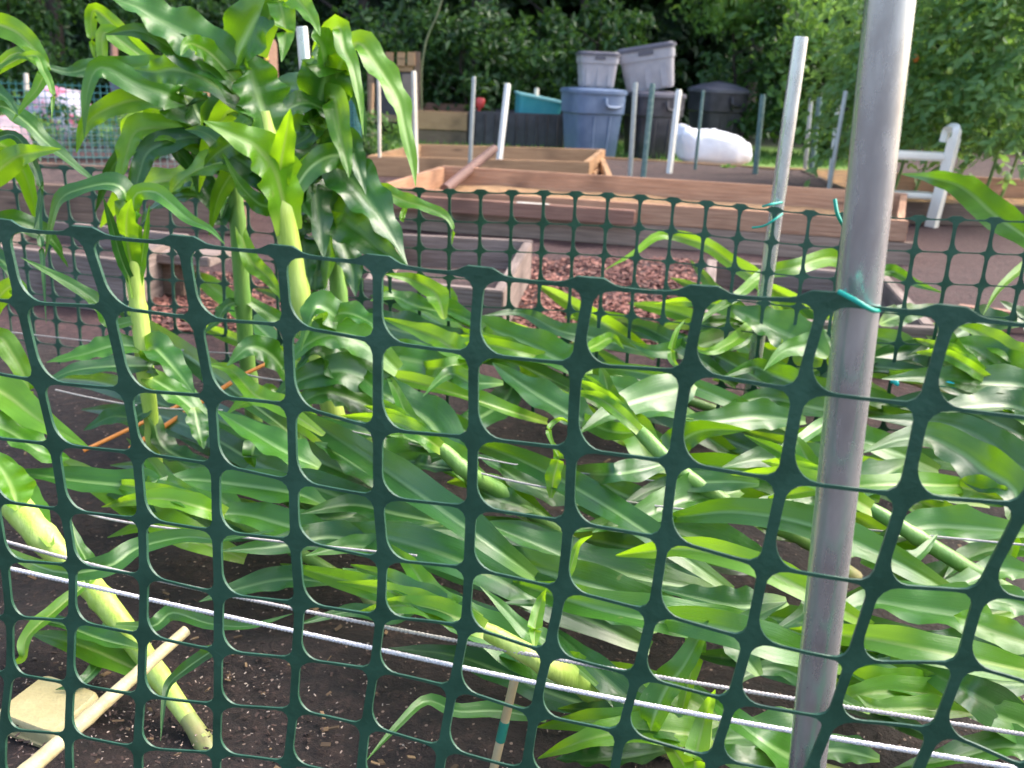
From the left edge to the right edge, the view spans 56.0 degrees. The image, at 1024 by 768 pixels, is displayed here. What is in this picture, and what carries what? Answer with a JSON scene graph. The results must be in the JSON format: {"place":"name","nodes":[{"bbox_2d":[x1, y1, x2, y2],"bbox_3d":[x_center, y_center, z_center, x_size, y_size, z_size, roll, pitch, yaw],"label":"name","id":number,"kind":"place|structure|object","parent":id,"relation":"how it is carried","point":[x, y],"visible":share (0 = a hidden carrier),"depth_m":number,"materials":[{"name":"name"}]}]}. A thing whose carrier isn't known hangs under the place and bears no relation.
{"place":"outdoors","nodes":[
{"label":"outdoors","id":0,"kind":"place"},
{"bbox_2d":[420,0,441,129],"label":"hoop","id":1,"kind":"object","parent":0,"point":[436,16],"visible":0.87,"depth_m":10.88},
{"bbox_2d":[0,93,1023,767],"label":"ground","id":2,"kind":"structure","parent":0,"point":[928,267],"depth_m":1.55,"materials":[{"name":"soil"}]},
{"bbox_2d":[0,115,31,143],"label":"printed sack","id":3,"kind":"object","parent":2,"relation":"on","point":[6,121],"visible":0.21,"depth_m":6.83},
{"bbox_2d":[0,89,64,159],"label":"herb plant","id":4,"kind":"object","parent":2,"relation":"on","point":[42,122],"visible":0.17,"depth_m":7.54,"materials":[{"name":"green plant"}]},
{"bbox_2d":[0,12,91,392],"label":"corn plant","id":5,"kind":"object","parent":2,"relation":"on","point":[19,154],"visible":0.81,"depth_m":1.70,"materials":[{"name":"green plant"}]},
{"bbox_2d":[0,0,91,104],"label":"bush","id":6,"kind":"object","parent":2,"relation":"on","point":[48,22],"visible":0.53,"depth_m":11.82,"materials":[{"name":"green plant"}]},
{"bbox_2d":[0,676,98,747],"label":"stone","id":7,"kind":"object","parent":2,"relation":"on","point":[38,705],"visible":0.55,"depth_m":1.27,"materials":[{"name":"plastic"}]},
{"bbox_2d":[33,0,65,86],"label":"tree","id":8,"kind":"object","parent":2,"relation":"on","point":[48,5],"visible":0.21,"depth_m":12.97,"materials":[{"name":"green plant"}]},
{"bbox_2d":[26,85,90,140],"bbox_3d":[-4.586,-2.749,9.733,0.649,0.528,0.512,3,18,0],"label":"printed sack","id":9,"kind":"object","parent":2,"relation":"on","point":[62,101],"visible":0.23,"depth_m":9.55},
{"bbox_2d":[0,80,117,157],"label":"wire fence","id":10,"kind":"object","parent":2,"relation":"on","point":[67,111],"visible":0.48,"depth_m":7.56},
{"bbox_2d":[31,93,100,153],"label":"herb plant","id":11,"kind":"object","parent":2,"relation":"on","point":[57,108],"visible":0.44,"depth_m":7.86,"materials":[{"name":"green plant"}]},
{"bbox_2d":[0,125,174,167],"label":"wire fence","id":12,"kind":"object","parent":2,"relation":"on","point":[69,142],"visible":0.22,"depth_m":6.19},
{"bbox_2d":[0,221,188,309],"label":"raised bed","id":13,"kind":"object","parent":2,"relation":"on","point":[109,264],"visible":0.34,"depth_m":3.36,"materials":[{"name":"wood"}]},
{"bbox_2d":[75,113,127,150],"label":"herb plant","id":14,"kind":"object","parent":2,"relation":"on","point":[119,118],"visible":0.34,"depth_m":7.98,"materials":[{"name":"green plant"}]},
{"bbox_2d":[17,626,189,767],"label":"bamboo cane","id":15,"kind":"object","parent":2,"relation":"on","point":[54,746],"visible":0.81,"depth_m":1.18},
{"bbox_2d":[21,172,224,465],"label":"corn plant","id":16,"kind":"object","parent":2,"relation":"on","point":[146,346],"visible":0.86,"depth_m":1.67,"materials":[{"name":"green plant"}]},
{"bbox_2d":[0,162,246,233],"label":"raised bed","id":17,"kind":"object","parent":2,"relation":"on","point":[81,210],"visible":0.15,"depth_m":4.94,"materials":[{"name":"wood"}]},
{"bbox_2d":[66,0,222,96],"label":"bush","id":18,"kind":"object","parent":2,"relation":"on","point":[114,7],"visible":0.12,"depth_m":12.03,"materials":[{"name":"green plant"}]},
{"bbox_2d":[0,376,290,749],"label":"corn plant","id":19,"kind":"object","parent":2,"relation":"on","point":[97,648],"visible":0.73,"depth_m":1.34,"materials":[{"name":"green plant"}]},
{"bbox_2d":[50,3,309,421],"bbox_3d":[-0.740,-0.353,2.236,0.610,0.970,0.528,3,18,0],"label":"corn plant","id":20,"kind":"object","parent":2,"relation":"on","point":[157,120],"visible":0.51,"depth_m":2.05,"materials":[{"name":"green plant"}]},
{"bbox_2d":[128,381,232,447],"bbox_3d":[-0.664,0.063,1.935,0.212,0.119,0.010,-9,21,-31],"label":"orange cane","id":21,"kind":"object","parent":2,"relation":"on","point":[174,419],"visible":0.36,"depth_m":1.93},
{"bbox_2d":[149,244,230,296],"bbox_3d":[-1.256,-0.420,3.608,0.360,0.165,0.200,5,18,8],"label":"loose plank","id":22,"kind":"object","parent":2,"relation":"on","point":[164,260],"visible":0.36,"depth_m":3.55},
{"bbox_2d":[25,311,438,624],"bbox_3d":[-0.843,0.051,2.026,0.565,0.323,1.975,-11,23,-37],"label":"corn plant","id":23,"kind":"object","parent":2,"relation":"on","point":[178,492],"visible":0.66,"depth_m":1.57,"materials":[{"name":"green plant"}]},
{"bbox_2d":[82,363,264,452],"bbox_3d":[-0.693,0.044,2.004,0.393,0.128,0.008,-11,23,-37],"label":"orange cane","id":24,"kind":"object","parent":23,"relation":"on","point":[124,431],"visible":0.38,"depth_m":1.94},
{"bbox_2d":[106,0,402,442],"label":"corn plant","id":25,"kind":"object","parent":2,"relation":"on","point":[246,134],"visible":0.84,"depth_m":1.81,"materials":[{"name":"green plant"}]},
{"bbox_2d":[55,389,222,410],"bbox_3d":[-0.719,0.036,1.853,0.358,0.018,0.009,6,18,11],"label":"garden twine","id":26,"kind":"object","parent":25,"relation":"attached to","point":[114,401],"visible":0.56,"depth_m":1.87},
{"bbox_2d":[196,0,313,75],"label":"bush","id":27,"kind":"object","parent":2,"relation":"on","point":[290,62],"visible":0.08,"depth_m":12.07,"materials":[{"name":"green plant"}]},
{"bbox_2d":[264,40,277,71],"bbox_3d":[-2.545,-3.069,10.215,0.107,1.108,0.107,-15,25,-42],"label":"timber post","id":28,"kind":"object","parent":2,"relation":"on","point":[273,59],"visible":0.14,"depth_m":10.06,"materials":[{"name":"brown wood"}]},
{"bbox_2d":[296,26,329,290],"bbox_3d":[-0.500,-0.410,2.487,0.096,0.964,0.031,6,18,11],"label":"metal pole","id":29,"kind":"object","parent":2,"relation":"on","point":[303,43],"visible":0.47,"depth_m":2.35,"materials":[{"name":"metal"}]},
{"bbox_2d":[319,0,369,121],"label":"tree","id":30,"kind":"object","parent":2,"relation":"on","point":[363,3],"visible":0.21,"depth_m":13.32,"materials":[{"name":"green plant"}]},
{"bbox_2d":[348,98,360,135],"bbox_3d":[-1.413,-2.300,8.602,0.132,0.644,0.132,3,18,0],"label":"net roll","id":31,"kind":"object","parent":2,"relation":"on","point":[354,120],"visible":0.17,"depth_m":8.56,"materials":[{"name":"teal plastic"}]},
{"bbox_2d":[259,14,454,441],"bbox_3d":[-0.372,-0.279,2.076,0.507,0.962,0.271,19,24,41],"label":"corn plant","id":32,"kind":"object","parent":2,"relation":"on","point":[345,214],"visible":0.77,"depth_m":1.95,"materials":[{"name":"green plant"}]},
{"bbox_2d":[368,83,373,147],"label":"garden stake","id":33,"kind":"object","parent":2,"relation":"on","point":[371,104],"visible":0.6,"depth_m":9.60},
{"bbox_2d":[355,110,388,157],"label":"herb plant","id":34,"kind":"object","parent":2,"relation":"on","point":[368,151],"visible":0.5,"depth_m":8.82,"materials":[{"name":"green plant"}]},
{"bbox_2d":[179,365,577,580],"bbox_3d":[-0.312,0.081,1.929,0.568,0.353,1.406,-9,21,-31],"label":"corn plant","id":35,"kind":"object","parent":2,"relation":"on","point":[405,463],"visible":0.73,"depth_m":1.62,"materials":[{"name":"green plant"}]},
{"bbox_2d":[377,79,380,157],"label":"stake","id":36,"kind":"object","parent":2,"relation":"on","point":[379,114],"visible":0.15,"depth_m":5.31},
{"bbox_2d":[362,109,402,151],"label":"herb plant","id":37,"kind":"object","parent":2,"relation":"on","point":[391,144],"visible":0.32,"depth_m":9.49,"materials":[{"name":"green plant"}]},
{"bbox_2d":[367,52,419,136],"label":"picket gate","id":38,"kind":"structure","parent":2,"relation":"on","point":[413,61],"depth_m":10.93,"materials":[{"name":"brown wood"}]},
{"bbox_2d":[332,0,456,135],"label":"bush","id":39,"kind":"object","parent":2,"relation":"on","point":[381,28],"visible":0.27,"depth_m":11.78,"materials":[{"name":"green plant"}]},
{"bbox_2d":[411,71,418,172],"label":"garden stake","id":40,"kind":"object","parent":2,"relation":"on","point":[414,102],"visible":0.77,"depth_m":6.95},
{"bbox_2d":[151,256,704,349],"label":"bark mulch","id":41,"kind":"object","parent":2,"relation":"on","point":[650,273],"visible":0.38,"depth_m":3.93,"materials":[{"name":"wood"}]},
{"bbox_2d":[363,234,532,328],"bbox_3d":[-0.218,-0.390,3.644,0.592,0.171,1.037,3,18,0],"label":"raised bed","id":42,"kind":"object","parent":2,"relation":"on","point":[495,294],"visible":0.35,"depth_m":4.03,"materials":[{"name":"wood"}]},
{"bbox_2d":[412,103,487,144],"bbox_3d":[-0.734,-3.081,11.422,0.857,0.434,1.045,3,18,0],"label":"compost bay","id":43,"kind":"object","parent":2,"relation":"on","point":[430,118],"visible":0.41,"depth_m":10.97,"materials":[{"name":"wood"}]},
{"bbox_2d":[394,0,526,130],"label":"bush","id":44,"kind":"object","parent":2,"relation":"on","point":[449,78],"visible":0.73,"depth_m":11.50,"materials":[{"name":"green plant"}]},
{"bbox_2d":[468,76,475,162],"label":"garden stake","id":45,"kind":"object","parent":2,"relation":"on","point":[472,112],"visible":0.79,"depth_m":7.13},
{"bbox_2d":[280,521,683,759],"bbox_3d":[-0.019,0.298,1.412,0.550,0.310,0.596,-5,19,-22],"label":"corn plant","id":46,"kind":"object","parent":2,"relation":"on","point":[418,589],"visible":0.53,"depth_m":1.28,"materials":[{"name":"green plant"}]},
{"bbox_2d":[82,509,416,556],"bbox_3d":[-0.395,0.211,1.360,0.544,0.018,0.010,6,18,12],"label":"garden twine","id":47,"kind":"object","parent":46,"relation":"on","point":[251,538],"visible":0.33,"depth_m":1.35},
{"bbox_2d":[183,272,785,446],"bbox_3d":[-0.254,-0.261,2.957,1.427,0.374,2.534,-5,19,-21],"label":"corn plant","id":48,"kind":"object","parent":2,"relation":"on","point":[537,385],"visible":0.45,"depth_m":2.23,"materials":[{"name":"green plant"}]},
{"bbox_2d":[367,144,605,176],"bbox_3d":[-0.125,-1.985,8.580,2.337,0.160,1.479,-1,18,-10],"label":"raised bed","id":49,"kind":"object","parent":2,"relation":"on","point":[393,163],"visible":0.62,"depth_m":7.99,"materials":[{"name":"wood"}]},
{"bbox_2d":[17,451,982,767],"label":"dry litter","id":50,"kind":"object","parent":2,"relation":"on","point":[379,761],"visible":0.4,"depth_m":1.33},
{"bbox_2d":[496,83,510,158],"bbox_3d":[-0.083,-2.151,8.224,0.114,0.802,0.054,3,18,0],"label":"garden stake","id":51,"kind":"object","parent":2,"relation":"on","point":[504,112],"visible":0.77,"depth_m":8.18,"materials":[{"name":"white paint"}]},
{"bbox_2d":[489,680,518,767],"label":"marker stick","id":52,"kind":"object","parent":2,"relation":"on","point":[504,722],"visible":0.89,"depth_m":1.16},
{"bbox_2d":[0,218,1023,767],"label":"fence","id":53,"kind":"object","parent":2,"relation":"on","point":[788,476],"visible":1,"depth_m":0.75,"materials":[{"name":"green plastic"}]},
{"bbox_2d":[10,567,1017,767],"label":"garden twine","id":54,"kind":"object","parent":53,"relation":"attached to","point":[944,756],"visible":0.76,"depth_m":1.07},
{"bbox_2d":[7,540,1023,736],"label":"garden twine","id":55,"kind":"object","parent":53,"relation":"attached to","point":[781,696],"visible":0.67,"depth_m":1.11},
{"bbox_2d":[837,290,881,312],"bbox_3d":[0.230,-0.057,0.636,0.030,0.017,0.068,11,20,25],"label":"plant tie","id":56,"kind":"object","parent":53,"relation":"attached to","point":[860,303],"visible":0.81,"depth_m":0.61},
{"bbox_2d":[0,163,1023,433],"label":"fence","id":57,"kind":"object","parent":2,"relation":"on","point":[668,261],"visible":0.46,"depth_m":2.33,"materials":[{"name":"green plastic"}]},
{"bbox_2d":[0,0,1023,152],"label":"woodland","id":58,"kind":"object","parent":2,"relation":"on","point":[691,47],"visible":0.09,"depth_m":17.00,"materials":[{"name":"green plant"}]},
{"bbox_2d":[0,416,1023,767],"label":"soil crumbs","id":59,"kind":"object","parent":2,"relation":"on","point":[250,566],"visible":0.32,"depth_m":1.34,"materials":[{"name":"soil"}]},
{"bbox_2d":[454,9,570,111],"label":"bush","id":60,"kind":"object","parent":2,"relation":"on","point":[542,78],"visible":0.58,"depth_m":11.75,"materials":[{"name":"green plant"}]},
{"bbox_2d":[1,527,1023,767],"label":"perlite specks","id":61,"kind":"object","parent":2,"relation":"on","point":[307,747],"visible":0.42,"depth_m":1.30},
{"bbox_2d":[467,108,563,147],"bbox_3d":[0.076,-2.999,11.331,1.150,0.402,0.874,3,18,0],"label":"planter box","id":62,"kind":"object","parent":2,"relation":"on","point":[530,129],"visible":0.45,"depth_m":10.95,"materials":[{"name":"black plastic"}]},
{"bbox_2d":[514,91,560,113],"bbox_3d":[0.315,-3.223,11.194,0.557,0.326,0.530,0,18,-7],"label":"teal tub","id":63,"kind":"object","parent":62,"relation":"in","point":[527,103],"visible":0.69,"depth_m":10.97,"materials":[{"name":"plastic"}]},
{"bbox_2d":[528,0,588,86],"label":"tree","id":64,"kind":"object","parent":2,"relation":"on","point":[541,10],"visible":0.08,"depth_m":13.18,"materials":[{"name":"green plant"}]},
{"bbox_2d":[528,0,657,132],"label":"bush","id":65,"kind":"object","parent":2,"relation":"on","point":[550,24],"visible":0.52,"depth_m":11.99,"materials":[{"name":"green plant"}]},
{"bbox_2d":[560,86,627,156],"bbox_3d":[0.856,-2.820,10.360,0.644,0.726,0.714,-4,19,-18],"label":"rubbish bin","id":66,"kind":"object","parent":2,"relation":"on","point":[592,116],"visible":0.88,"depth_m":10.12,"materials":[{"name":"blue plastic"}]},
{"bbox_2d":[575,51,620,87],"bbox_3d":[0.898,-3.331,10.193,0.440,0.352,0.374,1,18,-6],"label":"storage tote","id":67,"kind":"object","parent":66,"relation":"on","point":[597,68],"visible":1,"depth_m":10.04,"materials":[{"name":"plastic"}]},
{"bbox_2d":[627,82,637,176],"bbox_3d":[0.873,-1.747,7.013,0.053,0.859,0.038,3,18,0],"label":"garden stake","id":68,"kind":"object","parent":2,"relation":"on","point":[632,128],"visible":0.79,"depth_m":6.97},
{"bbox_2d":[640,83,654,177],"bbox_3d":[0.919,-1.612,6.603,0.057,0.860,0.039,3,18,0],"label":"garden stake","id":69,"kind":"object","parent":2,"relation":"on","point":[647,129],"visible":0.79,"depth_m":6.55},
{"bbox_2d":[387,166,912,264],"bbox_3d":[0.843,-1.022,5.645,3.075,0.223,1.493,5,18,9],"label":"raised bed","id":70,"kind":"object","parent":2,"relation":"on","point":[722,221],"visible":0.62,"depth_m":5.12,"materials":[{"name":"brown wood"}]},
{"bbox_2d":[439,145,497,189],"bbox_3d":[-0.278,-1.460,6.515,0.068,0.251,1.048,7,19,15],"label":"wooden post","id":71,"kind":"object","parent":70,"relation":"on","point":[463,174],"visible":0.89,"depth_m":6.42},
{"bbox_2d":[624,89,686,158],"bbox_3d":[1.531,-2.860,10.575,0.627,0.726,0.695,-4,19,-18],"label":"rubbish bin","id":72,"kind":"object","parent":2,"relation":"on","point":[662,117],"visible":0.63,"depth_m":10.35,"materials":[{"name":"black plastic"}]},
{"bbox_2d":[617,41,676,91],"bbox_3d":[1.439,-3.422,10.394,0.643,0.561,0.417,6,18,10],"label":"storage tote","id":73,"kind":"object","parent":72,"relation":"on","point":[644,66],"visible":0.88,"depth_m":10.22,"materials":[{"name":"plastic"}]},
{"bbox_2d":[421,368,914,592],"bbox_3d":[0.237,0.110,1.906,1.157,0.358,0.902,-15,25,-43],"label":"corn plant","id":74,"kind":"object","parent":2,"relation":"on","point":[604,492],"visible":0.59,"depth_m":1.58,"materials":[{"name":"green plant"}]},
{"bbox_2d":[353,431,740,489],"bbox_3d":[0.040,0.136,1.649,0.689,0.017,0.011,7,19,14],"label":"garden twine","id":75,"kind":"object","parent":74,"relation":"on","point":[479,457],"visible":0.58,"depth_m":1.67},
{"bbox_2d":[481,472,1023,545],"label":"garden twine","id":76,"kind":"object","parent":74,"relation":"on","point":[875,530],"visible":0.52,"depth_m":1.51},
{"bbox_2d":[693,90,704,169],"bbox_3d":[1.631,-2.150,8.433,0.033,0.809,0.029,3,18,0],"label":"garden stake","id":77,"kind":"object","parent":2,"relation":"on","point":[699,129],"visible":0.79,"depth_m":8.40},
{"bbox_2d":[537,584,879,767],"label":"corn plant","id":78,"kind":"object","parent":2,"relation":"on","point":[758,746],"visible":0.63,"depth_m":1.15,"materials":[{"name":"green plant"}]},
{"bbox_2d":[675,123,752,164],"bbox_3d":[2.094,-2.489,10.042,0.819,0.406,0.574,3,18,0],"label":"white sack","id":79,"kind":"object","parent":2,"relation":"on","point":[716,146],"visible":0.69,"depth_m":9.81,"materials":[{"name":"plastic"}]},
{"bbox_2d":[687,81,749,135],"bbox_3d":[2.446,-3.199,11.565,0.641,0.834,0.710,-4,19,-18],"label":"rubbish bin","id":80,"kind":"object","parent":2,"relation":"on","point":[721,98],"visible":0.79,"depth_m":11.29,"materials":[{"name":"black plastic"}]},
{"bbox_2d":[600,157,845,189],"bbox_3d":[1.709,-1.732,8.141,1.970,0.102,2.421,3,18,0],"label":"raised bed","id":81,"kind":"object","parent":2,"relation":"on","point":[616,166],"visible":0.54,"depth_m":8.28,"materials":[{"name":"wood"}]},
{"bbox_2d":[666,89,681,172],"bbox_3d":[1.351,-2.048,8.078,0.054,0.813,0.054,-15,25,-42],"label":"garden stake","id":82,"kind":"object","parent":81,"relation":"in","point":[674,127],"visible":0.77,"depth_m":8.04,"materials":[{"name":"white paint"}]},
{"bbox_2d":[752,94,765,173],"bbox_3d":[2.114,-2.070,8.268,0.064,0.799,0.048,3,18,0],"label":"garden stake","id":83,"kind":"object","parent":81,"relation":"in","point":[759,133],"visible":0.79,"depth_m":8.23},
{"bbox_2d":[665,0,817,84],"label":"bush","id":84,"kind":"object","parent":2,"relation":"on","point":[738,14],"visible":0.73,"depth_m":11.26,"materials":[{"name":"green plant"}]},
{"bbox_2d":[541,230,972,429],"bbox_3d":[0.702,-0.237,2.910,1.612,0.443,1.765,-6,20,-25],"label":"corn plant","id":85,"kind":"object","parent":2,"relation":"on","point":[765,408],"visible":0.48,"depth_m":2.27,"materials":[{"name":"green plant"}]},
{"bbox_2d":[512,537,1023,767],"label":"corn plant","id":86,"kind":"object","parent":2,"relation":"on","point":[985,699],"visible":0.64,"depth_m":1.21,"materials":[{"name":"green plant"}]},
{"bbox_2d":[740,0,796,142],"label":"tree","id":87,"kind":"object","parent":2,"relation":"on","point":[750,94],"visible":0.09,"depth_m":13.44,"materials":[{"name":"green plant"}]},
{"bbox_2d":[696,1,850,149],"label":"bush","id":88,"kind":"object","parent":2,"relation":"on","point":[747,126],"visible":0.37,"depth_m":11.40,"materials":[{"name":"green plant"}]},
{"bbox_2d":[743,36,808,394],"bbox_3d":[0.605,-0.297,2.261,0.048,0.978,0.033,6,18,11],"label":"metal pole","id":89,"kind":"object","parent":2,"relation":"on","point":[790,111],"visible":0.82,"depth_m":2.17,"materials":[{"name":"metal"}]},
{"bbox_2d":[803,98,812,169],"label":"garden stake","id":90,"kind":"object","parent":2,"relation":"on","point":[806,152],"visible":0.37,"depth_m":9.79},
{"bbox_2d":[809,97,821,167],"bbox_3d":[3.103,-2.532,9.858,0.069,0.776,0.058,3,18,0],"label":"garden stake","id":91,"kind":"object","parent":2,"relation":"on","point":[817,113],"visible":0.52,"depth_m":9.81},
{"bbox_2d":[700,259,937,351],"bbox_3d":[1.030,-0.249,3.392,0.714,0.163,1.031,6,18,11],"label":"raised bed","id":92,"kind":"object","parent":2,"relation":"on","point":[921,327],"visible":0.1,"depth_m":3.77,"materials":[{"name":"wood"}]},
{"bbox_2d":[827,91,847,188],"bbox_3d":[2.275,-1.616,6.788,0.059,0.866,0.033,3,18,0],"label":"garden stake","id":93,"kind":"object","parent":2,"relation":"on","point":[837,138],"visible":0.79,"depth_m":6.74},
{"bbox_2d":[750,0,926,161],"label":"bush","id":94,"kind":"object","parent":2,"relation":"on","point":[815,43],"visible":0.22,"depth_m":10.87,"materials":[{"name":"green plant"}]},
{"bbox_2d":[673,412,1023,618],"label":"corn plant","id":95,"kind":"object","parent":2,"relation":"on","point":[985,459],"visible":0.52,"depth_m":1.50,"materials":[{"name":"green plant"}]},
{"bbox_2d":[788,0,916,767],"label":"metal pole","id":96,"kind":"object","parent":2,"relation":"on","point":[884,56],"visible":1,"depth_m":0.65,"materials":[{"name":"metal"}]},
{"bbox_2d":[713,171,1023,507],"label":"corn plant","id":97,"kind":"object","parent":2,"relation":"on","point":[984,363],"visible":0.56,"depth_m":2.06,"materials":[{"name":"green plant"}]},
{"bbox_2d":[790,0,949,186],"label":"tomato plant","id":98,"kind":"object","parent":2,"relation":"on","point":[856,20],"visible":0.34,"depth_m":7.20,"materials":[{"name":"green plant"}]},
{"bbox_2d":[825,0,986,189],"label":"tomato plant","id":99,"kind":"object","parent":2,"relation":"on","point":[918,60],"visible":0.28,"depth_m":6.62,"materials":[{"name":"green plant"}]},
{"bbox_2d":[894,123,961,227],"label":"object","id":100,"kind":"object","parent":2,"relation":"on","point":[947,158],"visible":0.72,"depth_m":6.13,"materials":[{"name":"white plastic"}]},
{"bbox_2d":[848,1,1015,190],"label":"tomato plant","id":101,"kind":"object","parent":2,"relation":"on","point":[923,169],"visible":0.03,"depth_m":7.82,"materials":[{"name":"green plant"}]},
{"bbox_2d":[895,150,1023,197],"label":"raised bed","id":102,"kind":"object","parent":2,"relation":"on","point":[980,171],"visible":0.28,"depth_m":8.38,"materials":[{"name":"brown wood"}]},
{"bbox_2d":[899,0,1023,174],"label":"tomato plant","id":103,"kind":"object","parent":2,"relation":"on","point":[943,82],"visible":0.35,"depth_m":6.47,"materials":[{"name":"green plant"}]},
{"bbox_2d":[900,0,1023,189],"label":"tomato plant","id":104,"kind":"object","parent":2,"relation":"on","point":[997,103],"visible":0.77,"depth_m":6.21,"materials":[{"name":"green plant"}]},
{"bbox_2d":[905,201,1023,225],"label":"timber edging","id":105,"kind":"object","parent":2,"relation":"on","point":[948,211],"visible":0.32,"depth_m":6.34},
{"bbox_2d":[952,0,1023,181],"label":"tomato plant","id":106,"kind":"object","parent":2,"relation":"on","point":[992,141],"visible":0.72,"depth_m":6.10,"materials":[{"name":"green plant"}]},
{"bbox_2d":[957,7,1023,196],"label":"tomato plant","id":107,"kind":"object","parent":2,"relation":"on","point":[1011,172],"visible":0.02,"depth_m":7.77,"materials":[{"name":"green plant"}]},
{"bbox_2d":[958,304,1023,333],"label":"timber edging","id":108,"kind":"object","parent":2,"relation":"on","point":[1018,330],"visible":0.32,"depth_m":3.56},
{"bbox_2d":[361,131,848,167],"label":"lawn grass","id":109,"kind":"structure","parent":0,"point":[794,157],"depth_m":10.81,"materials":[{"name":"green plant"}]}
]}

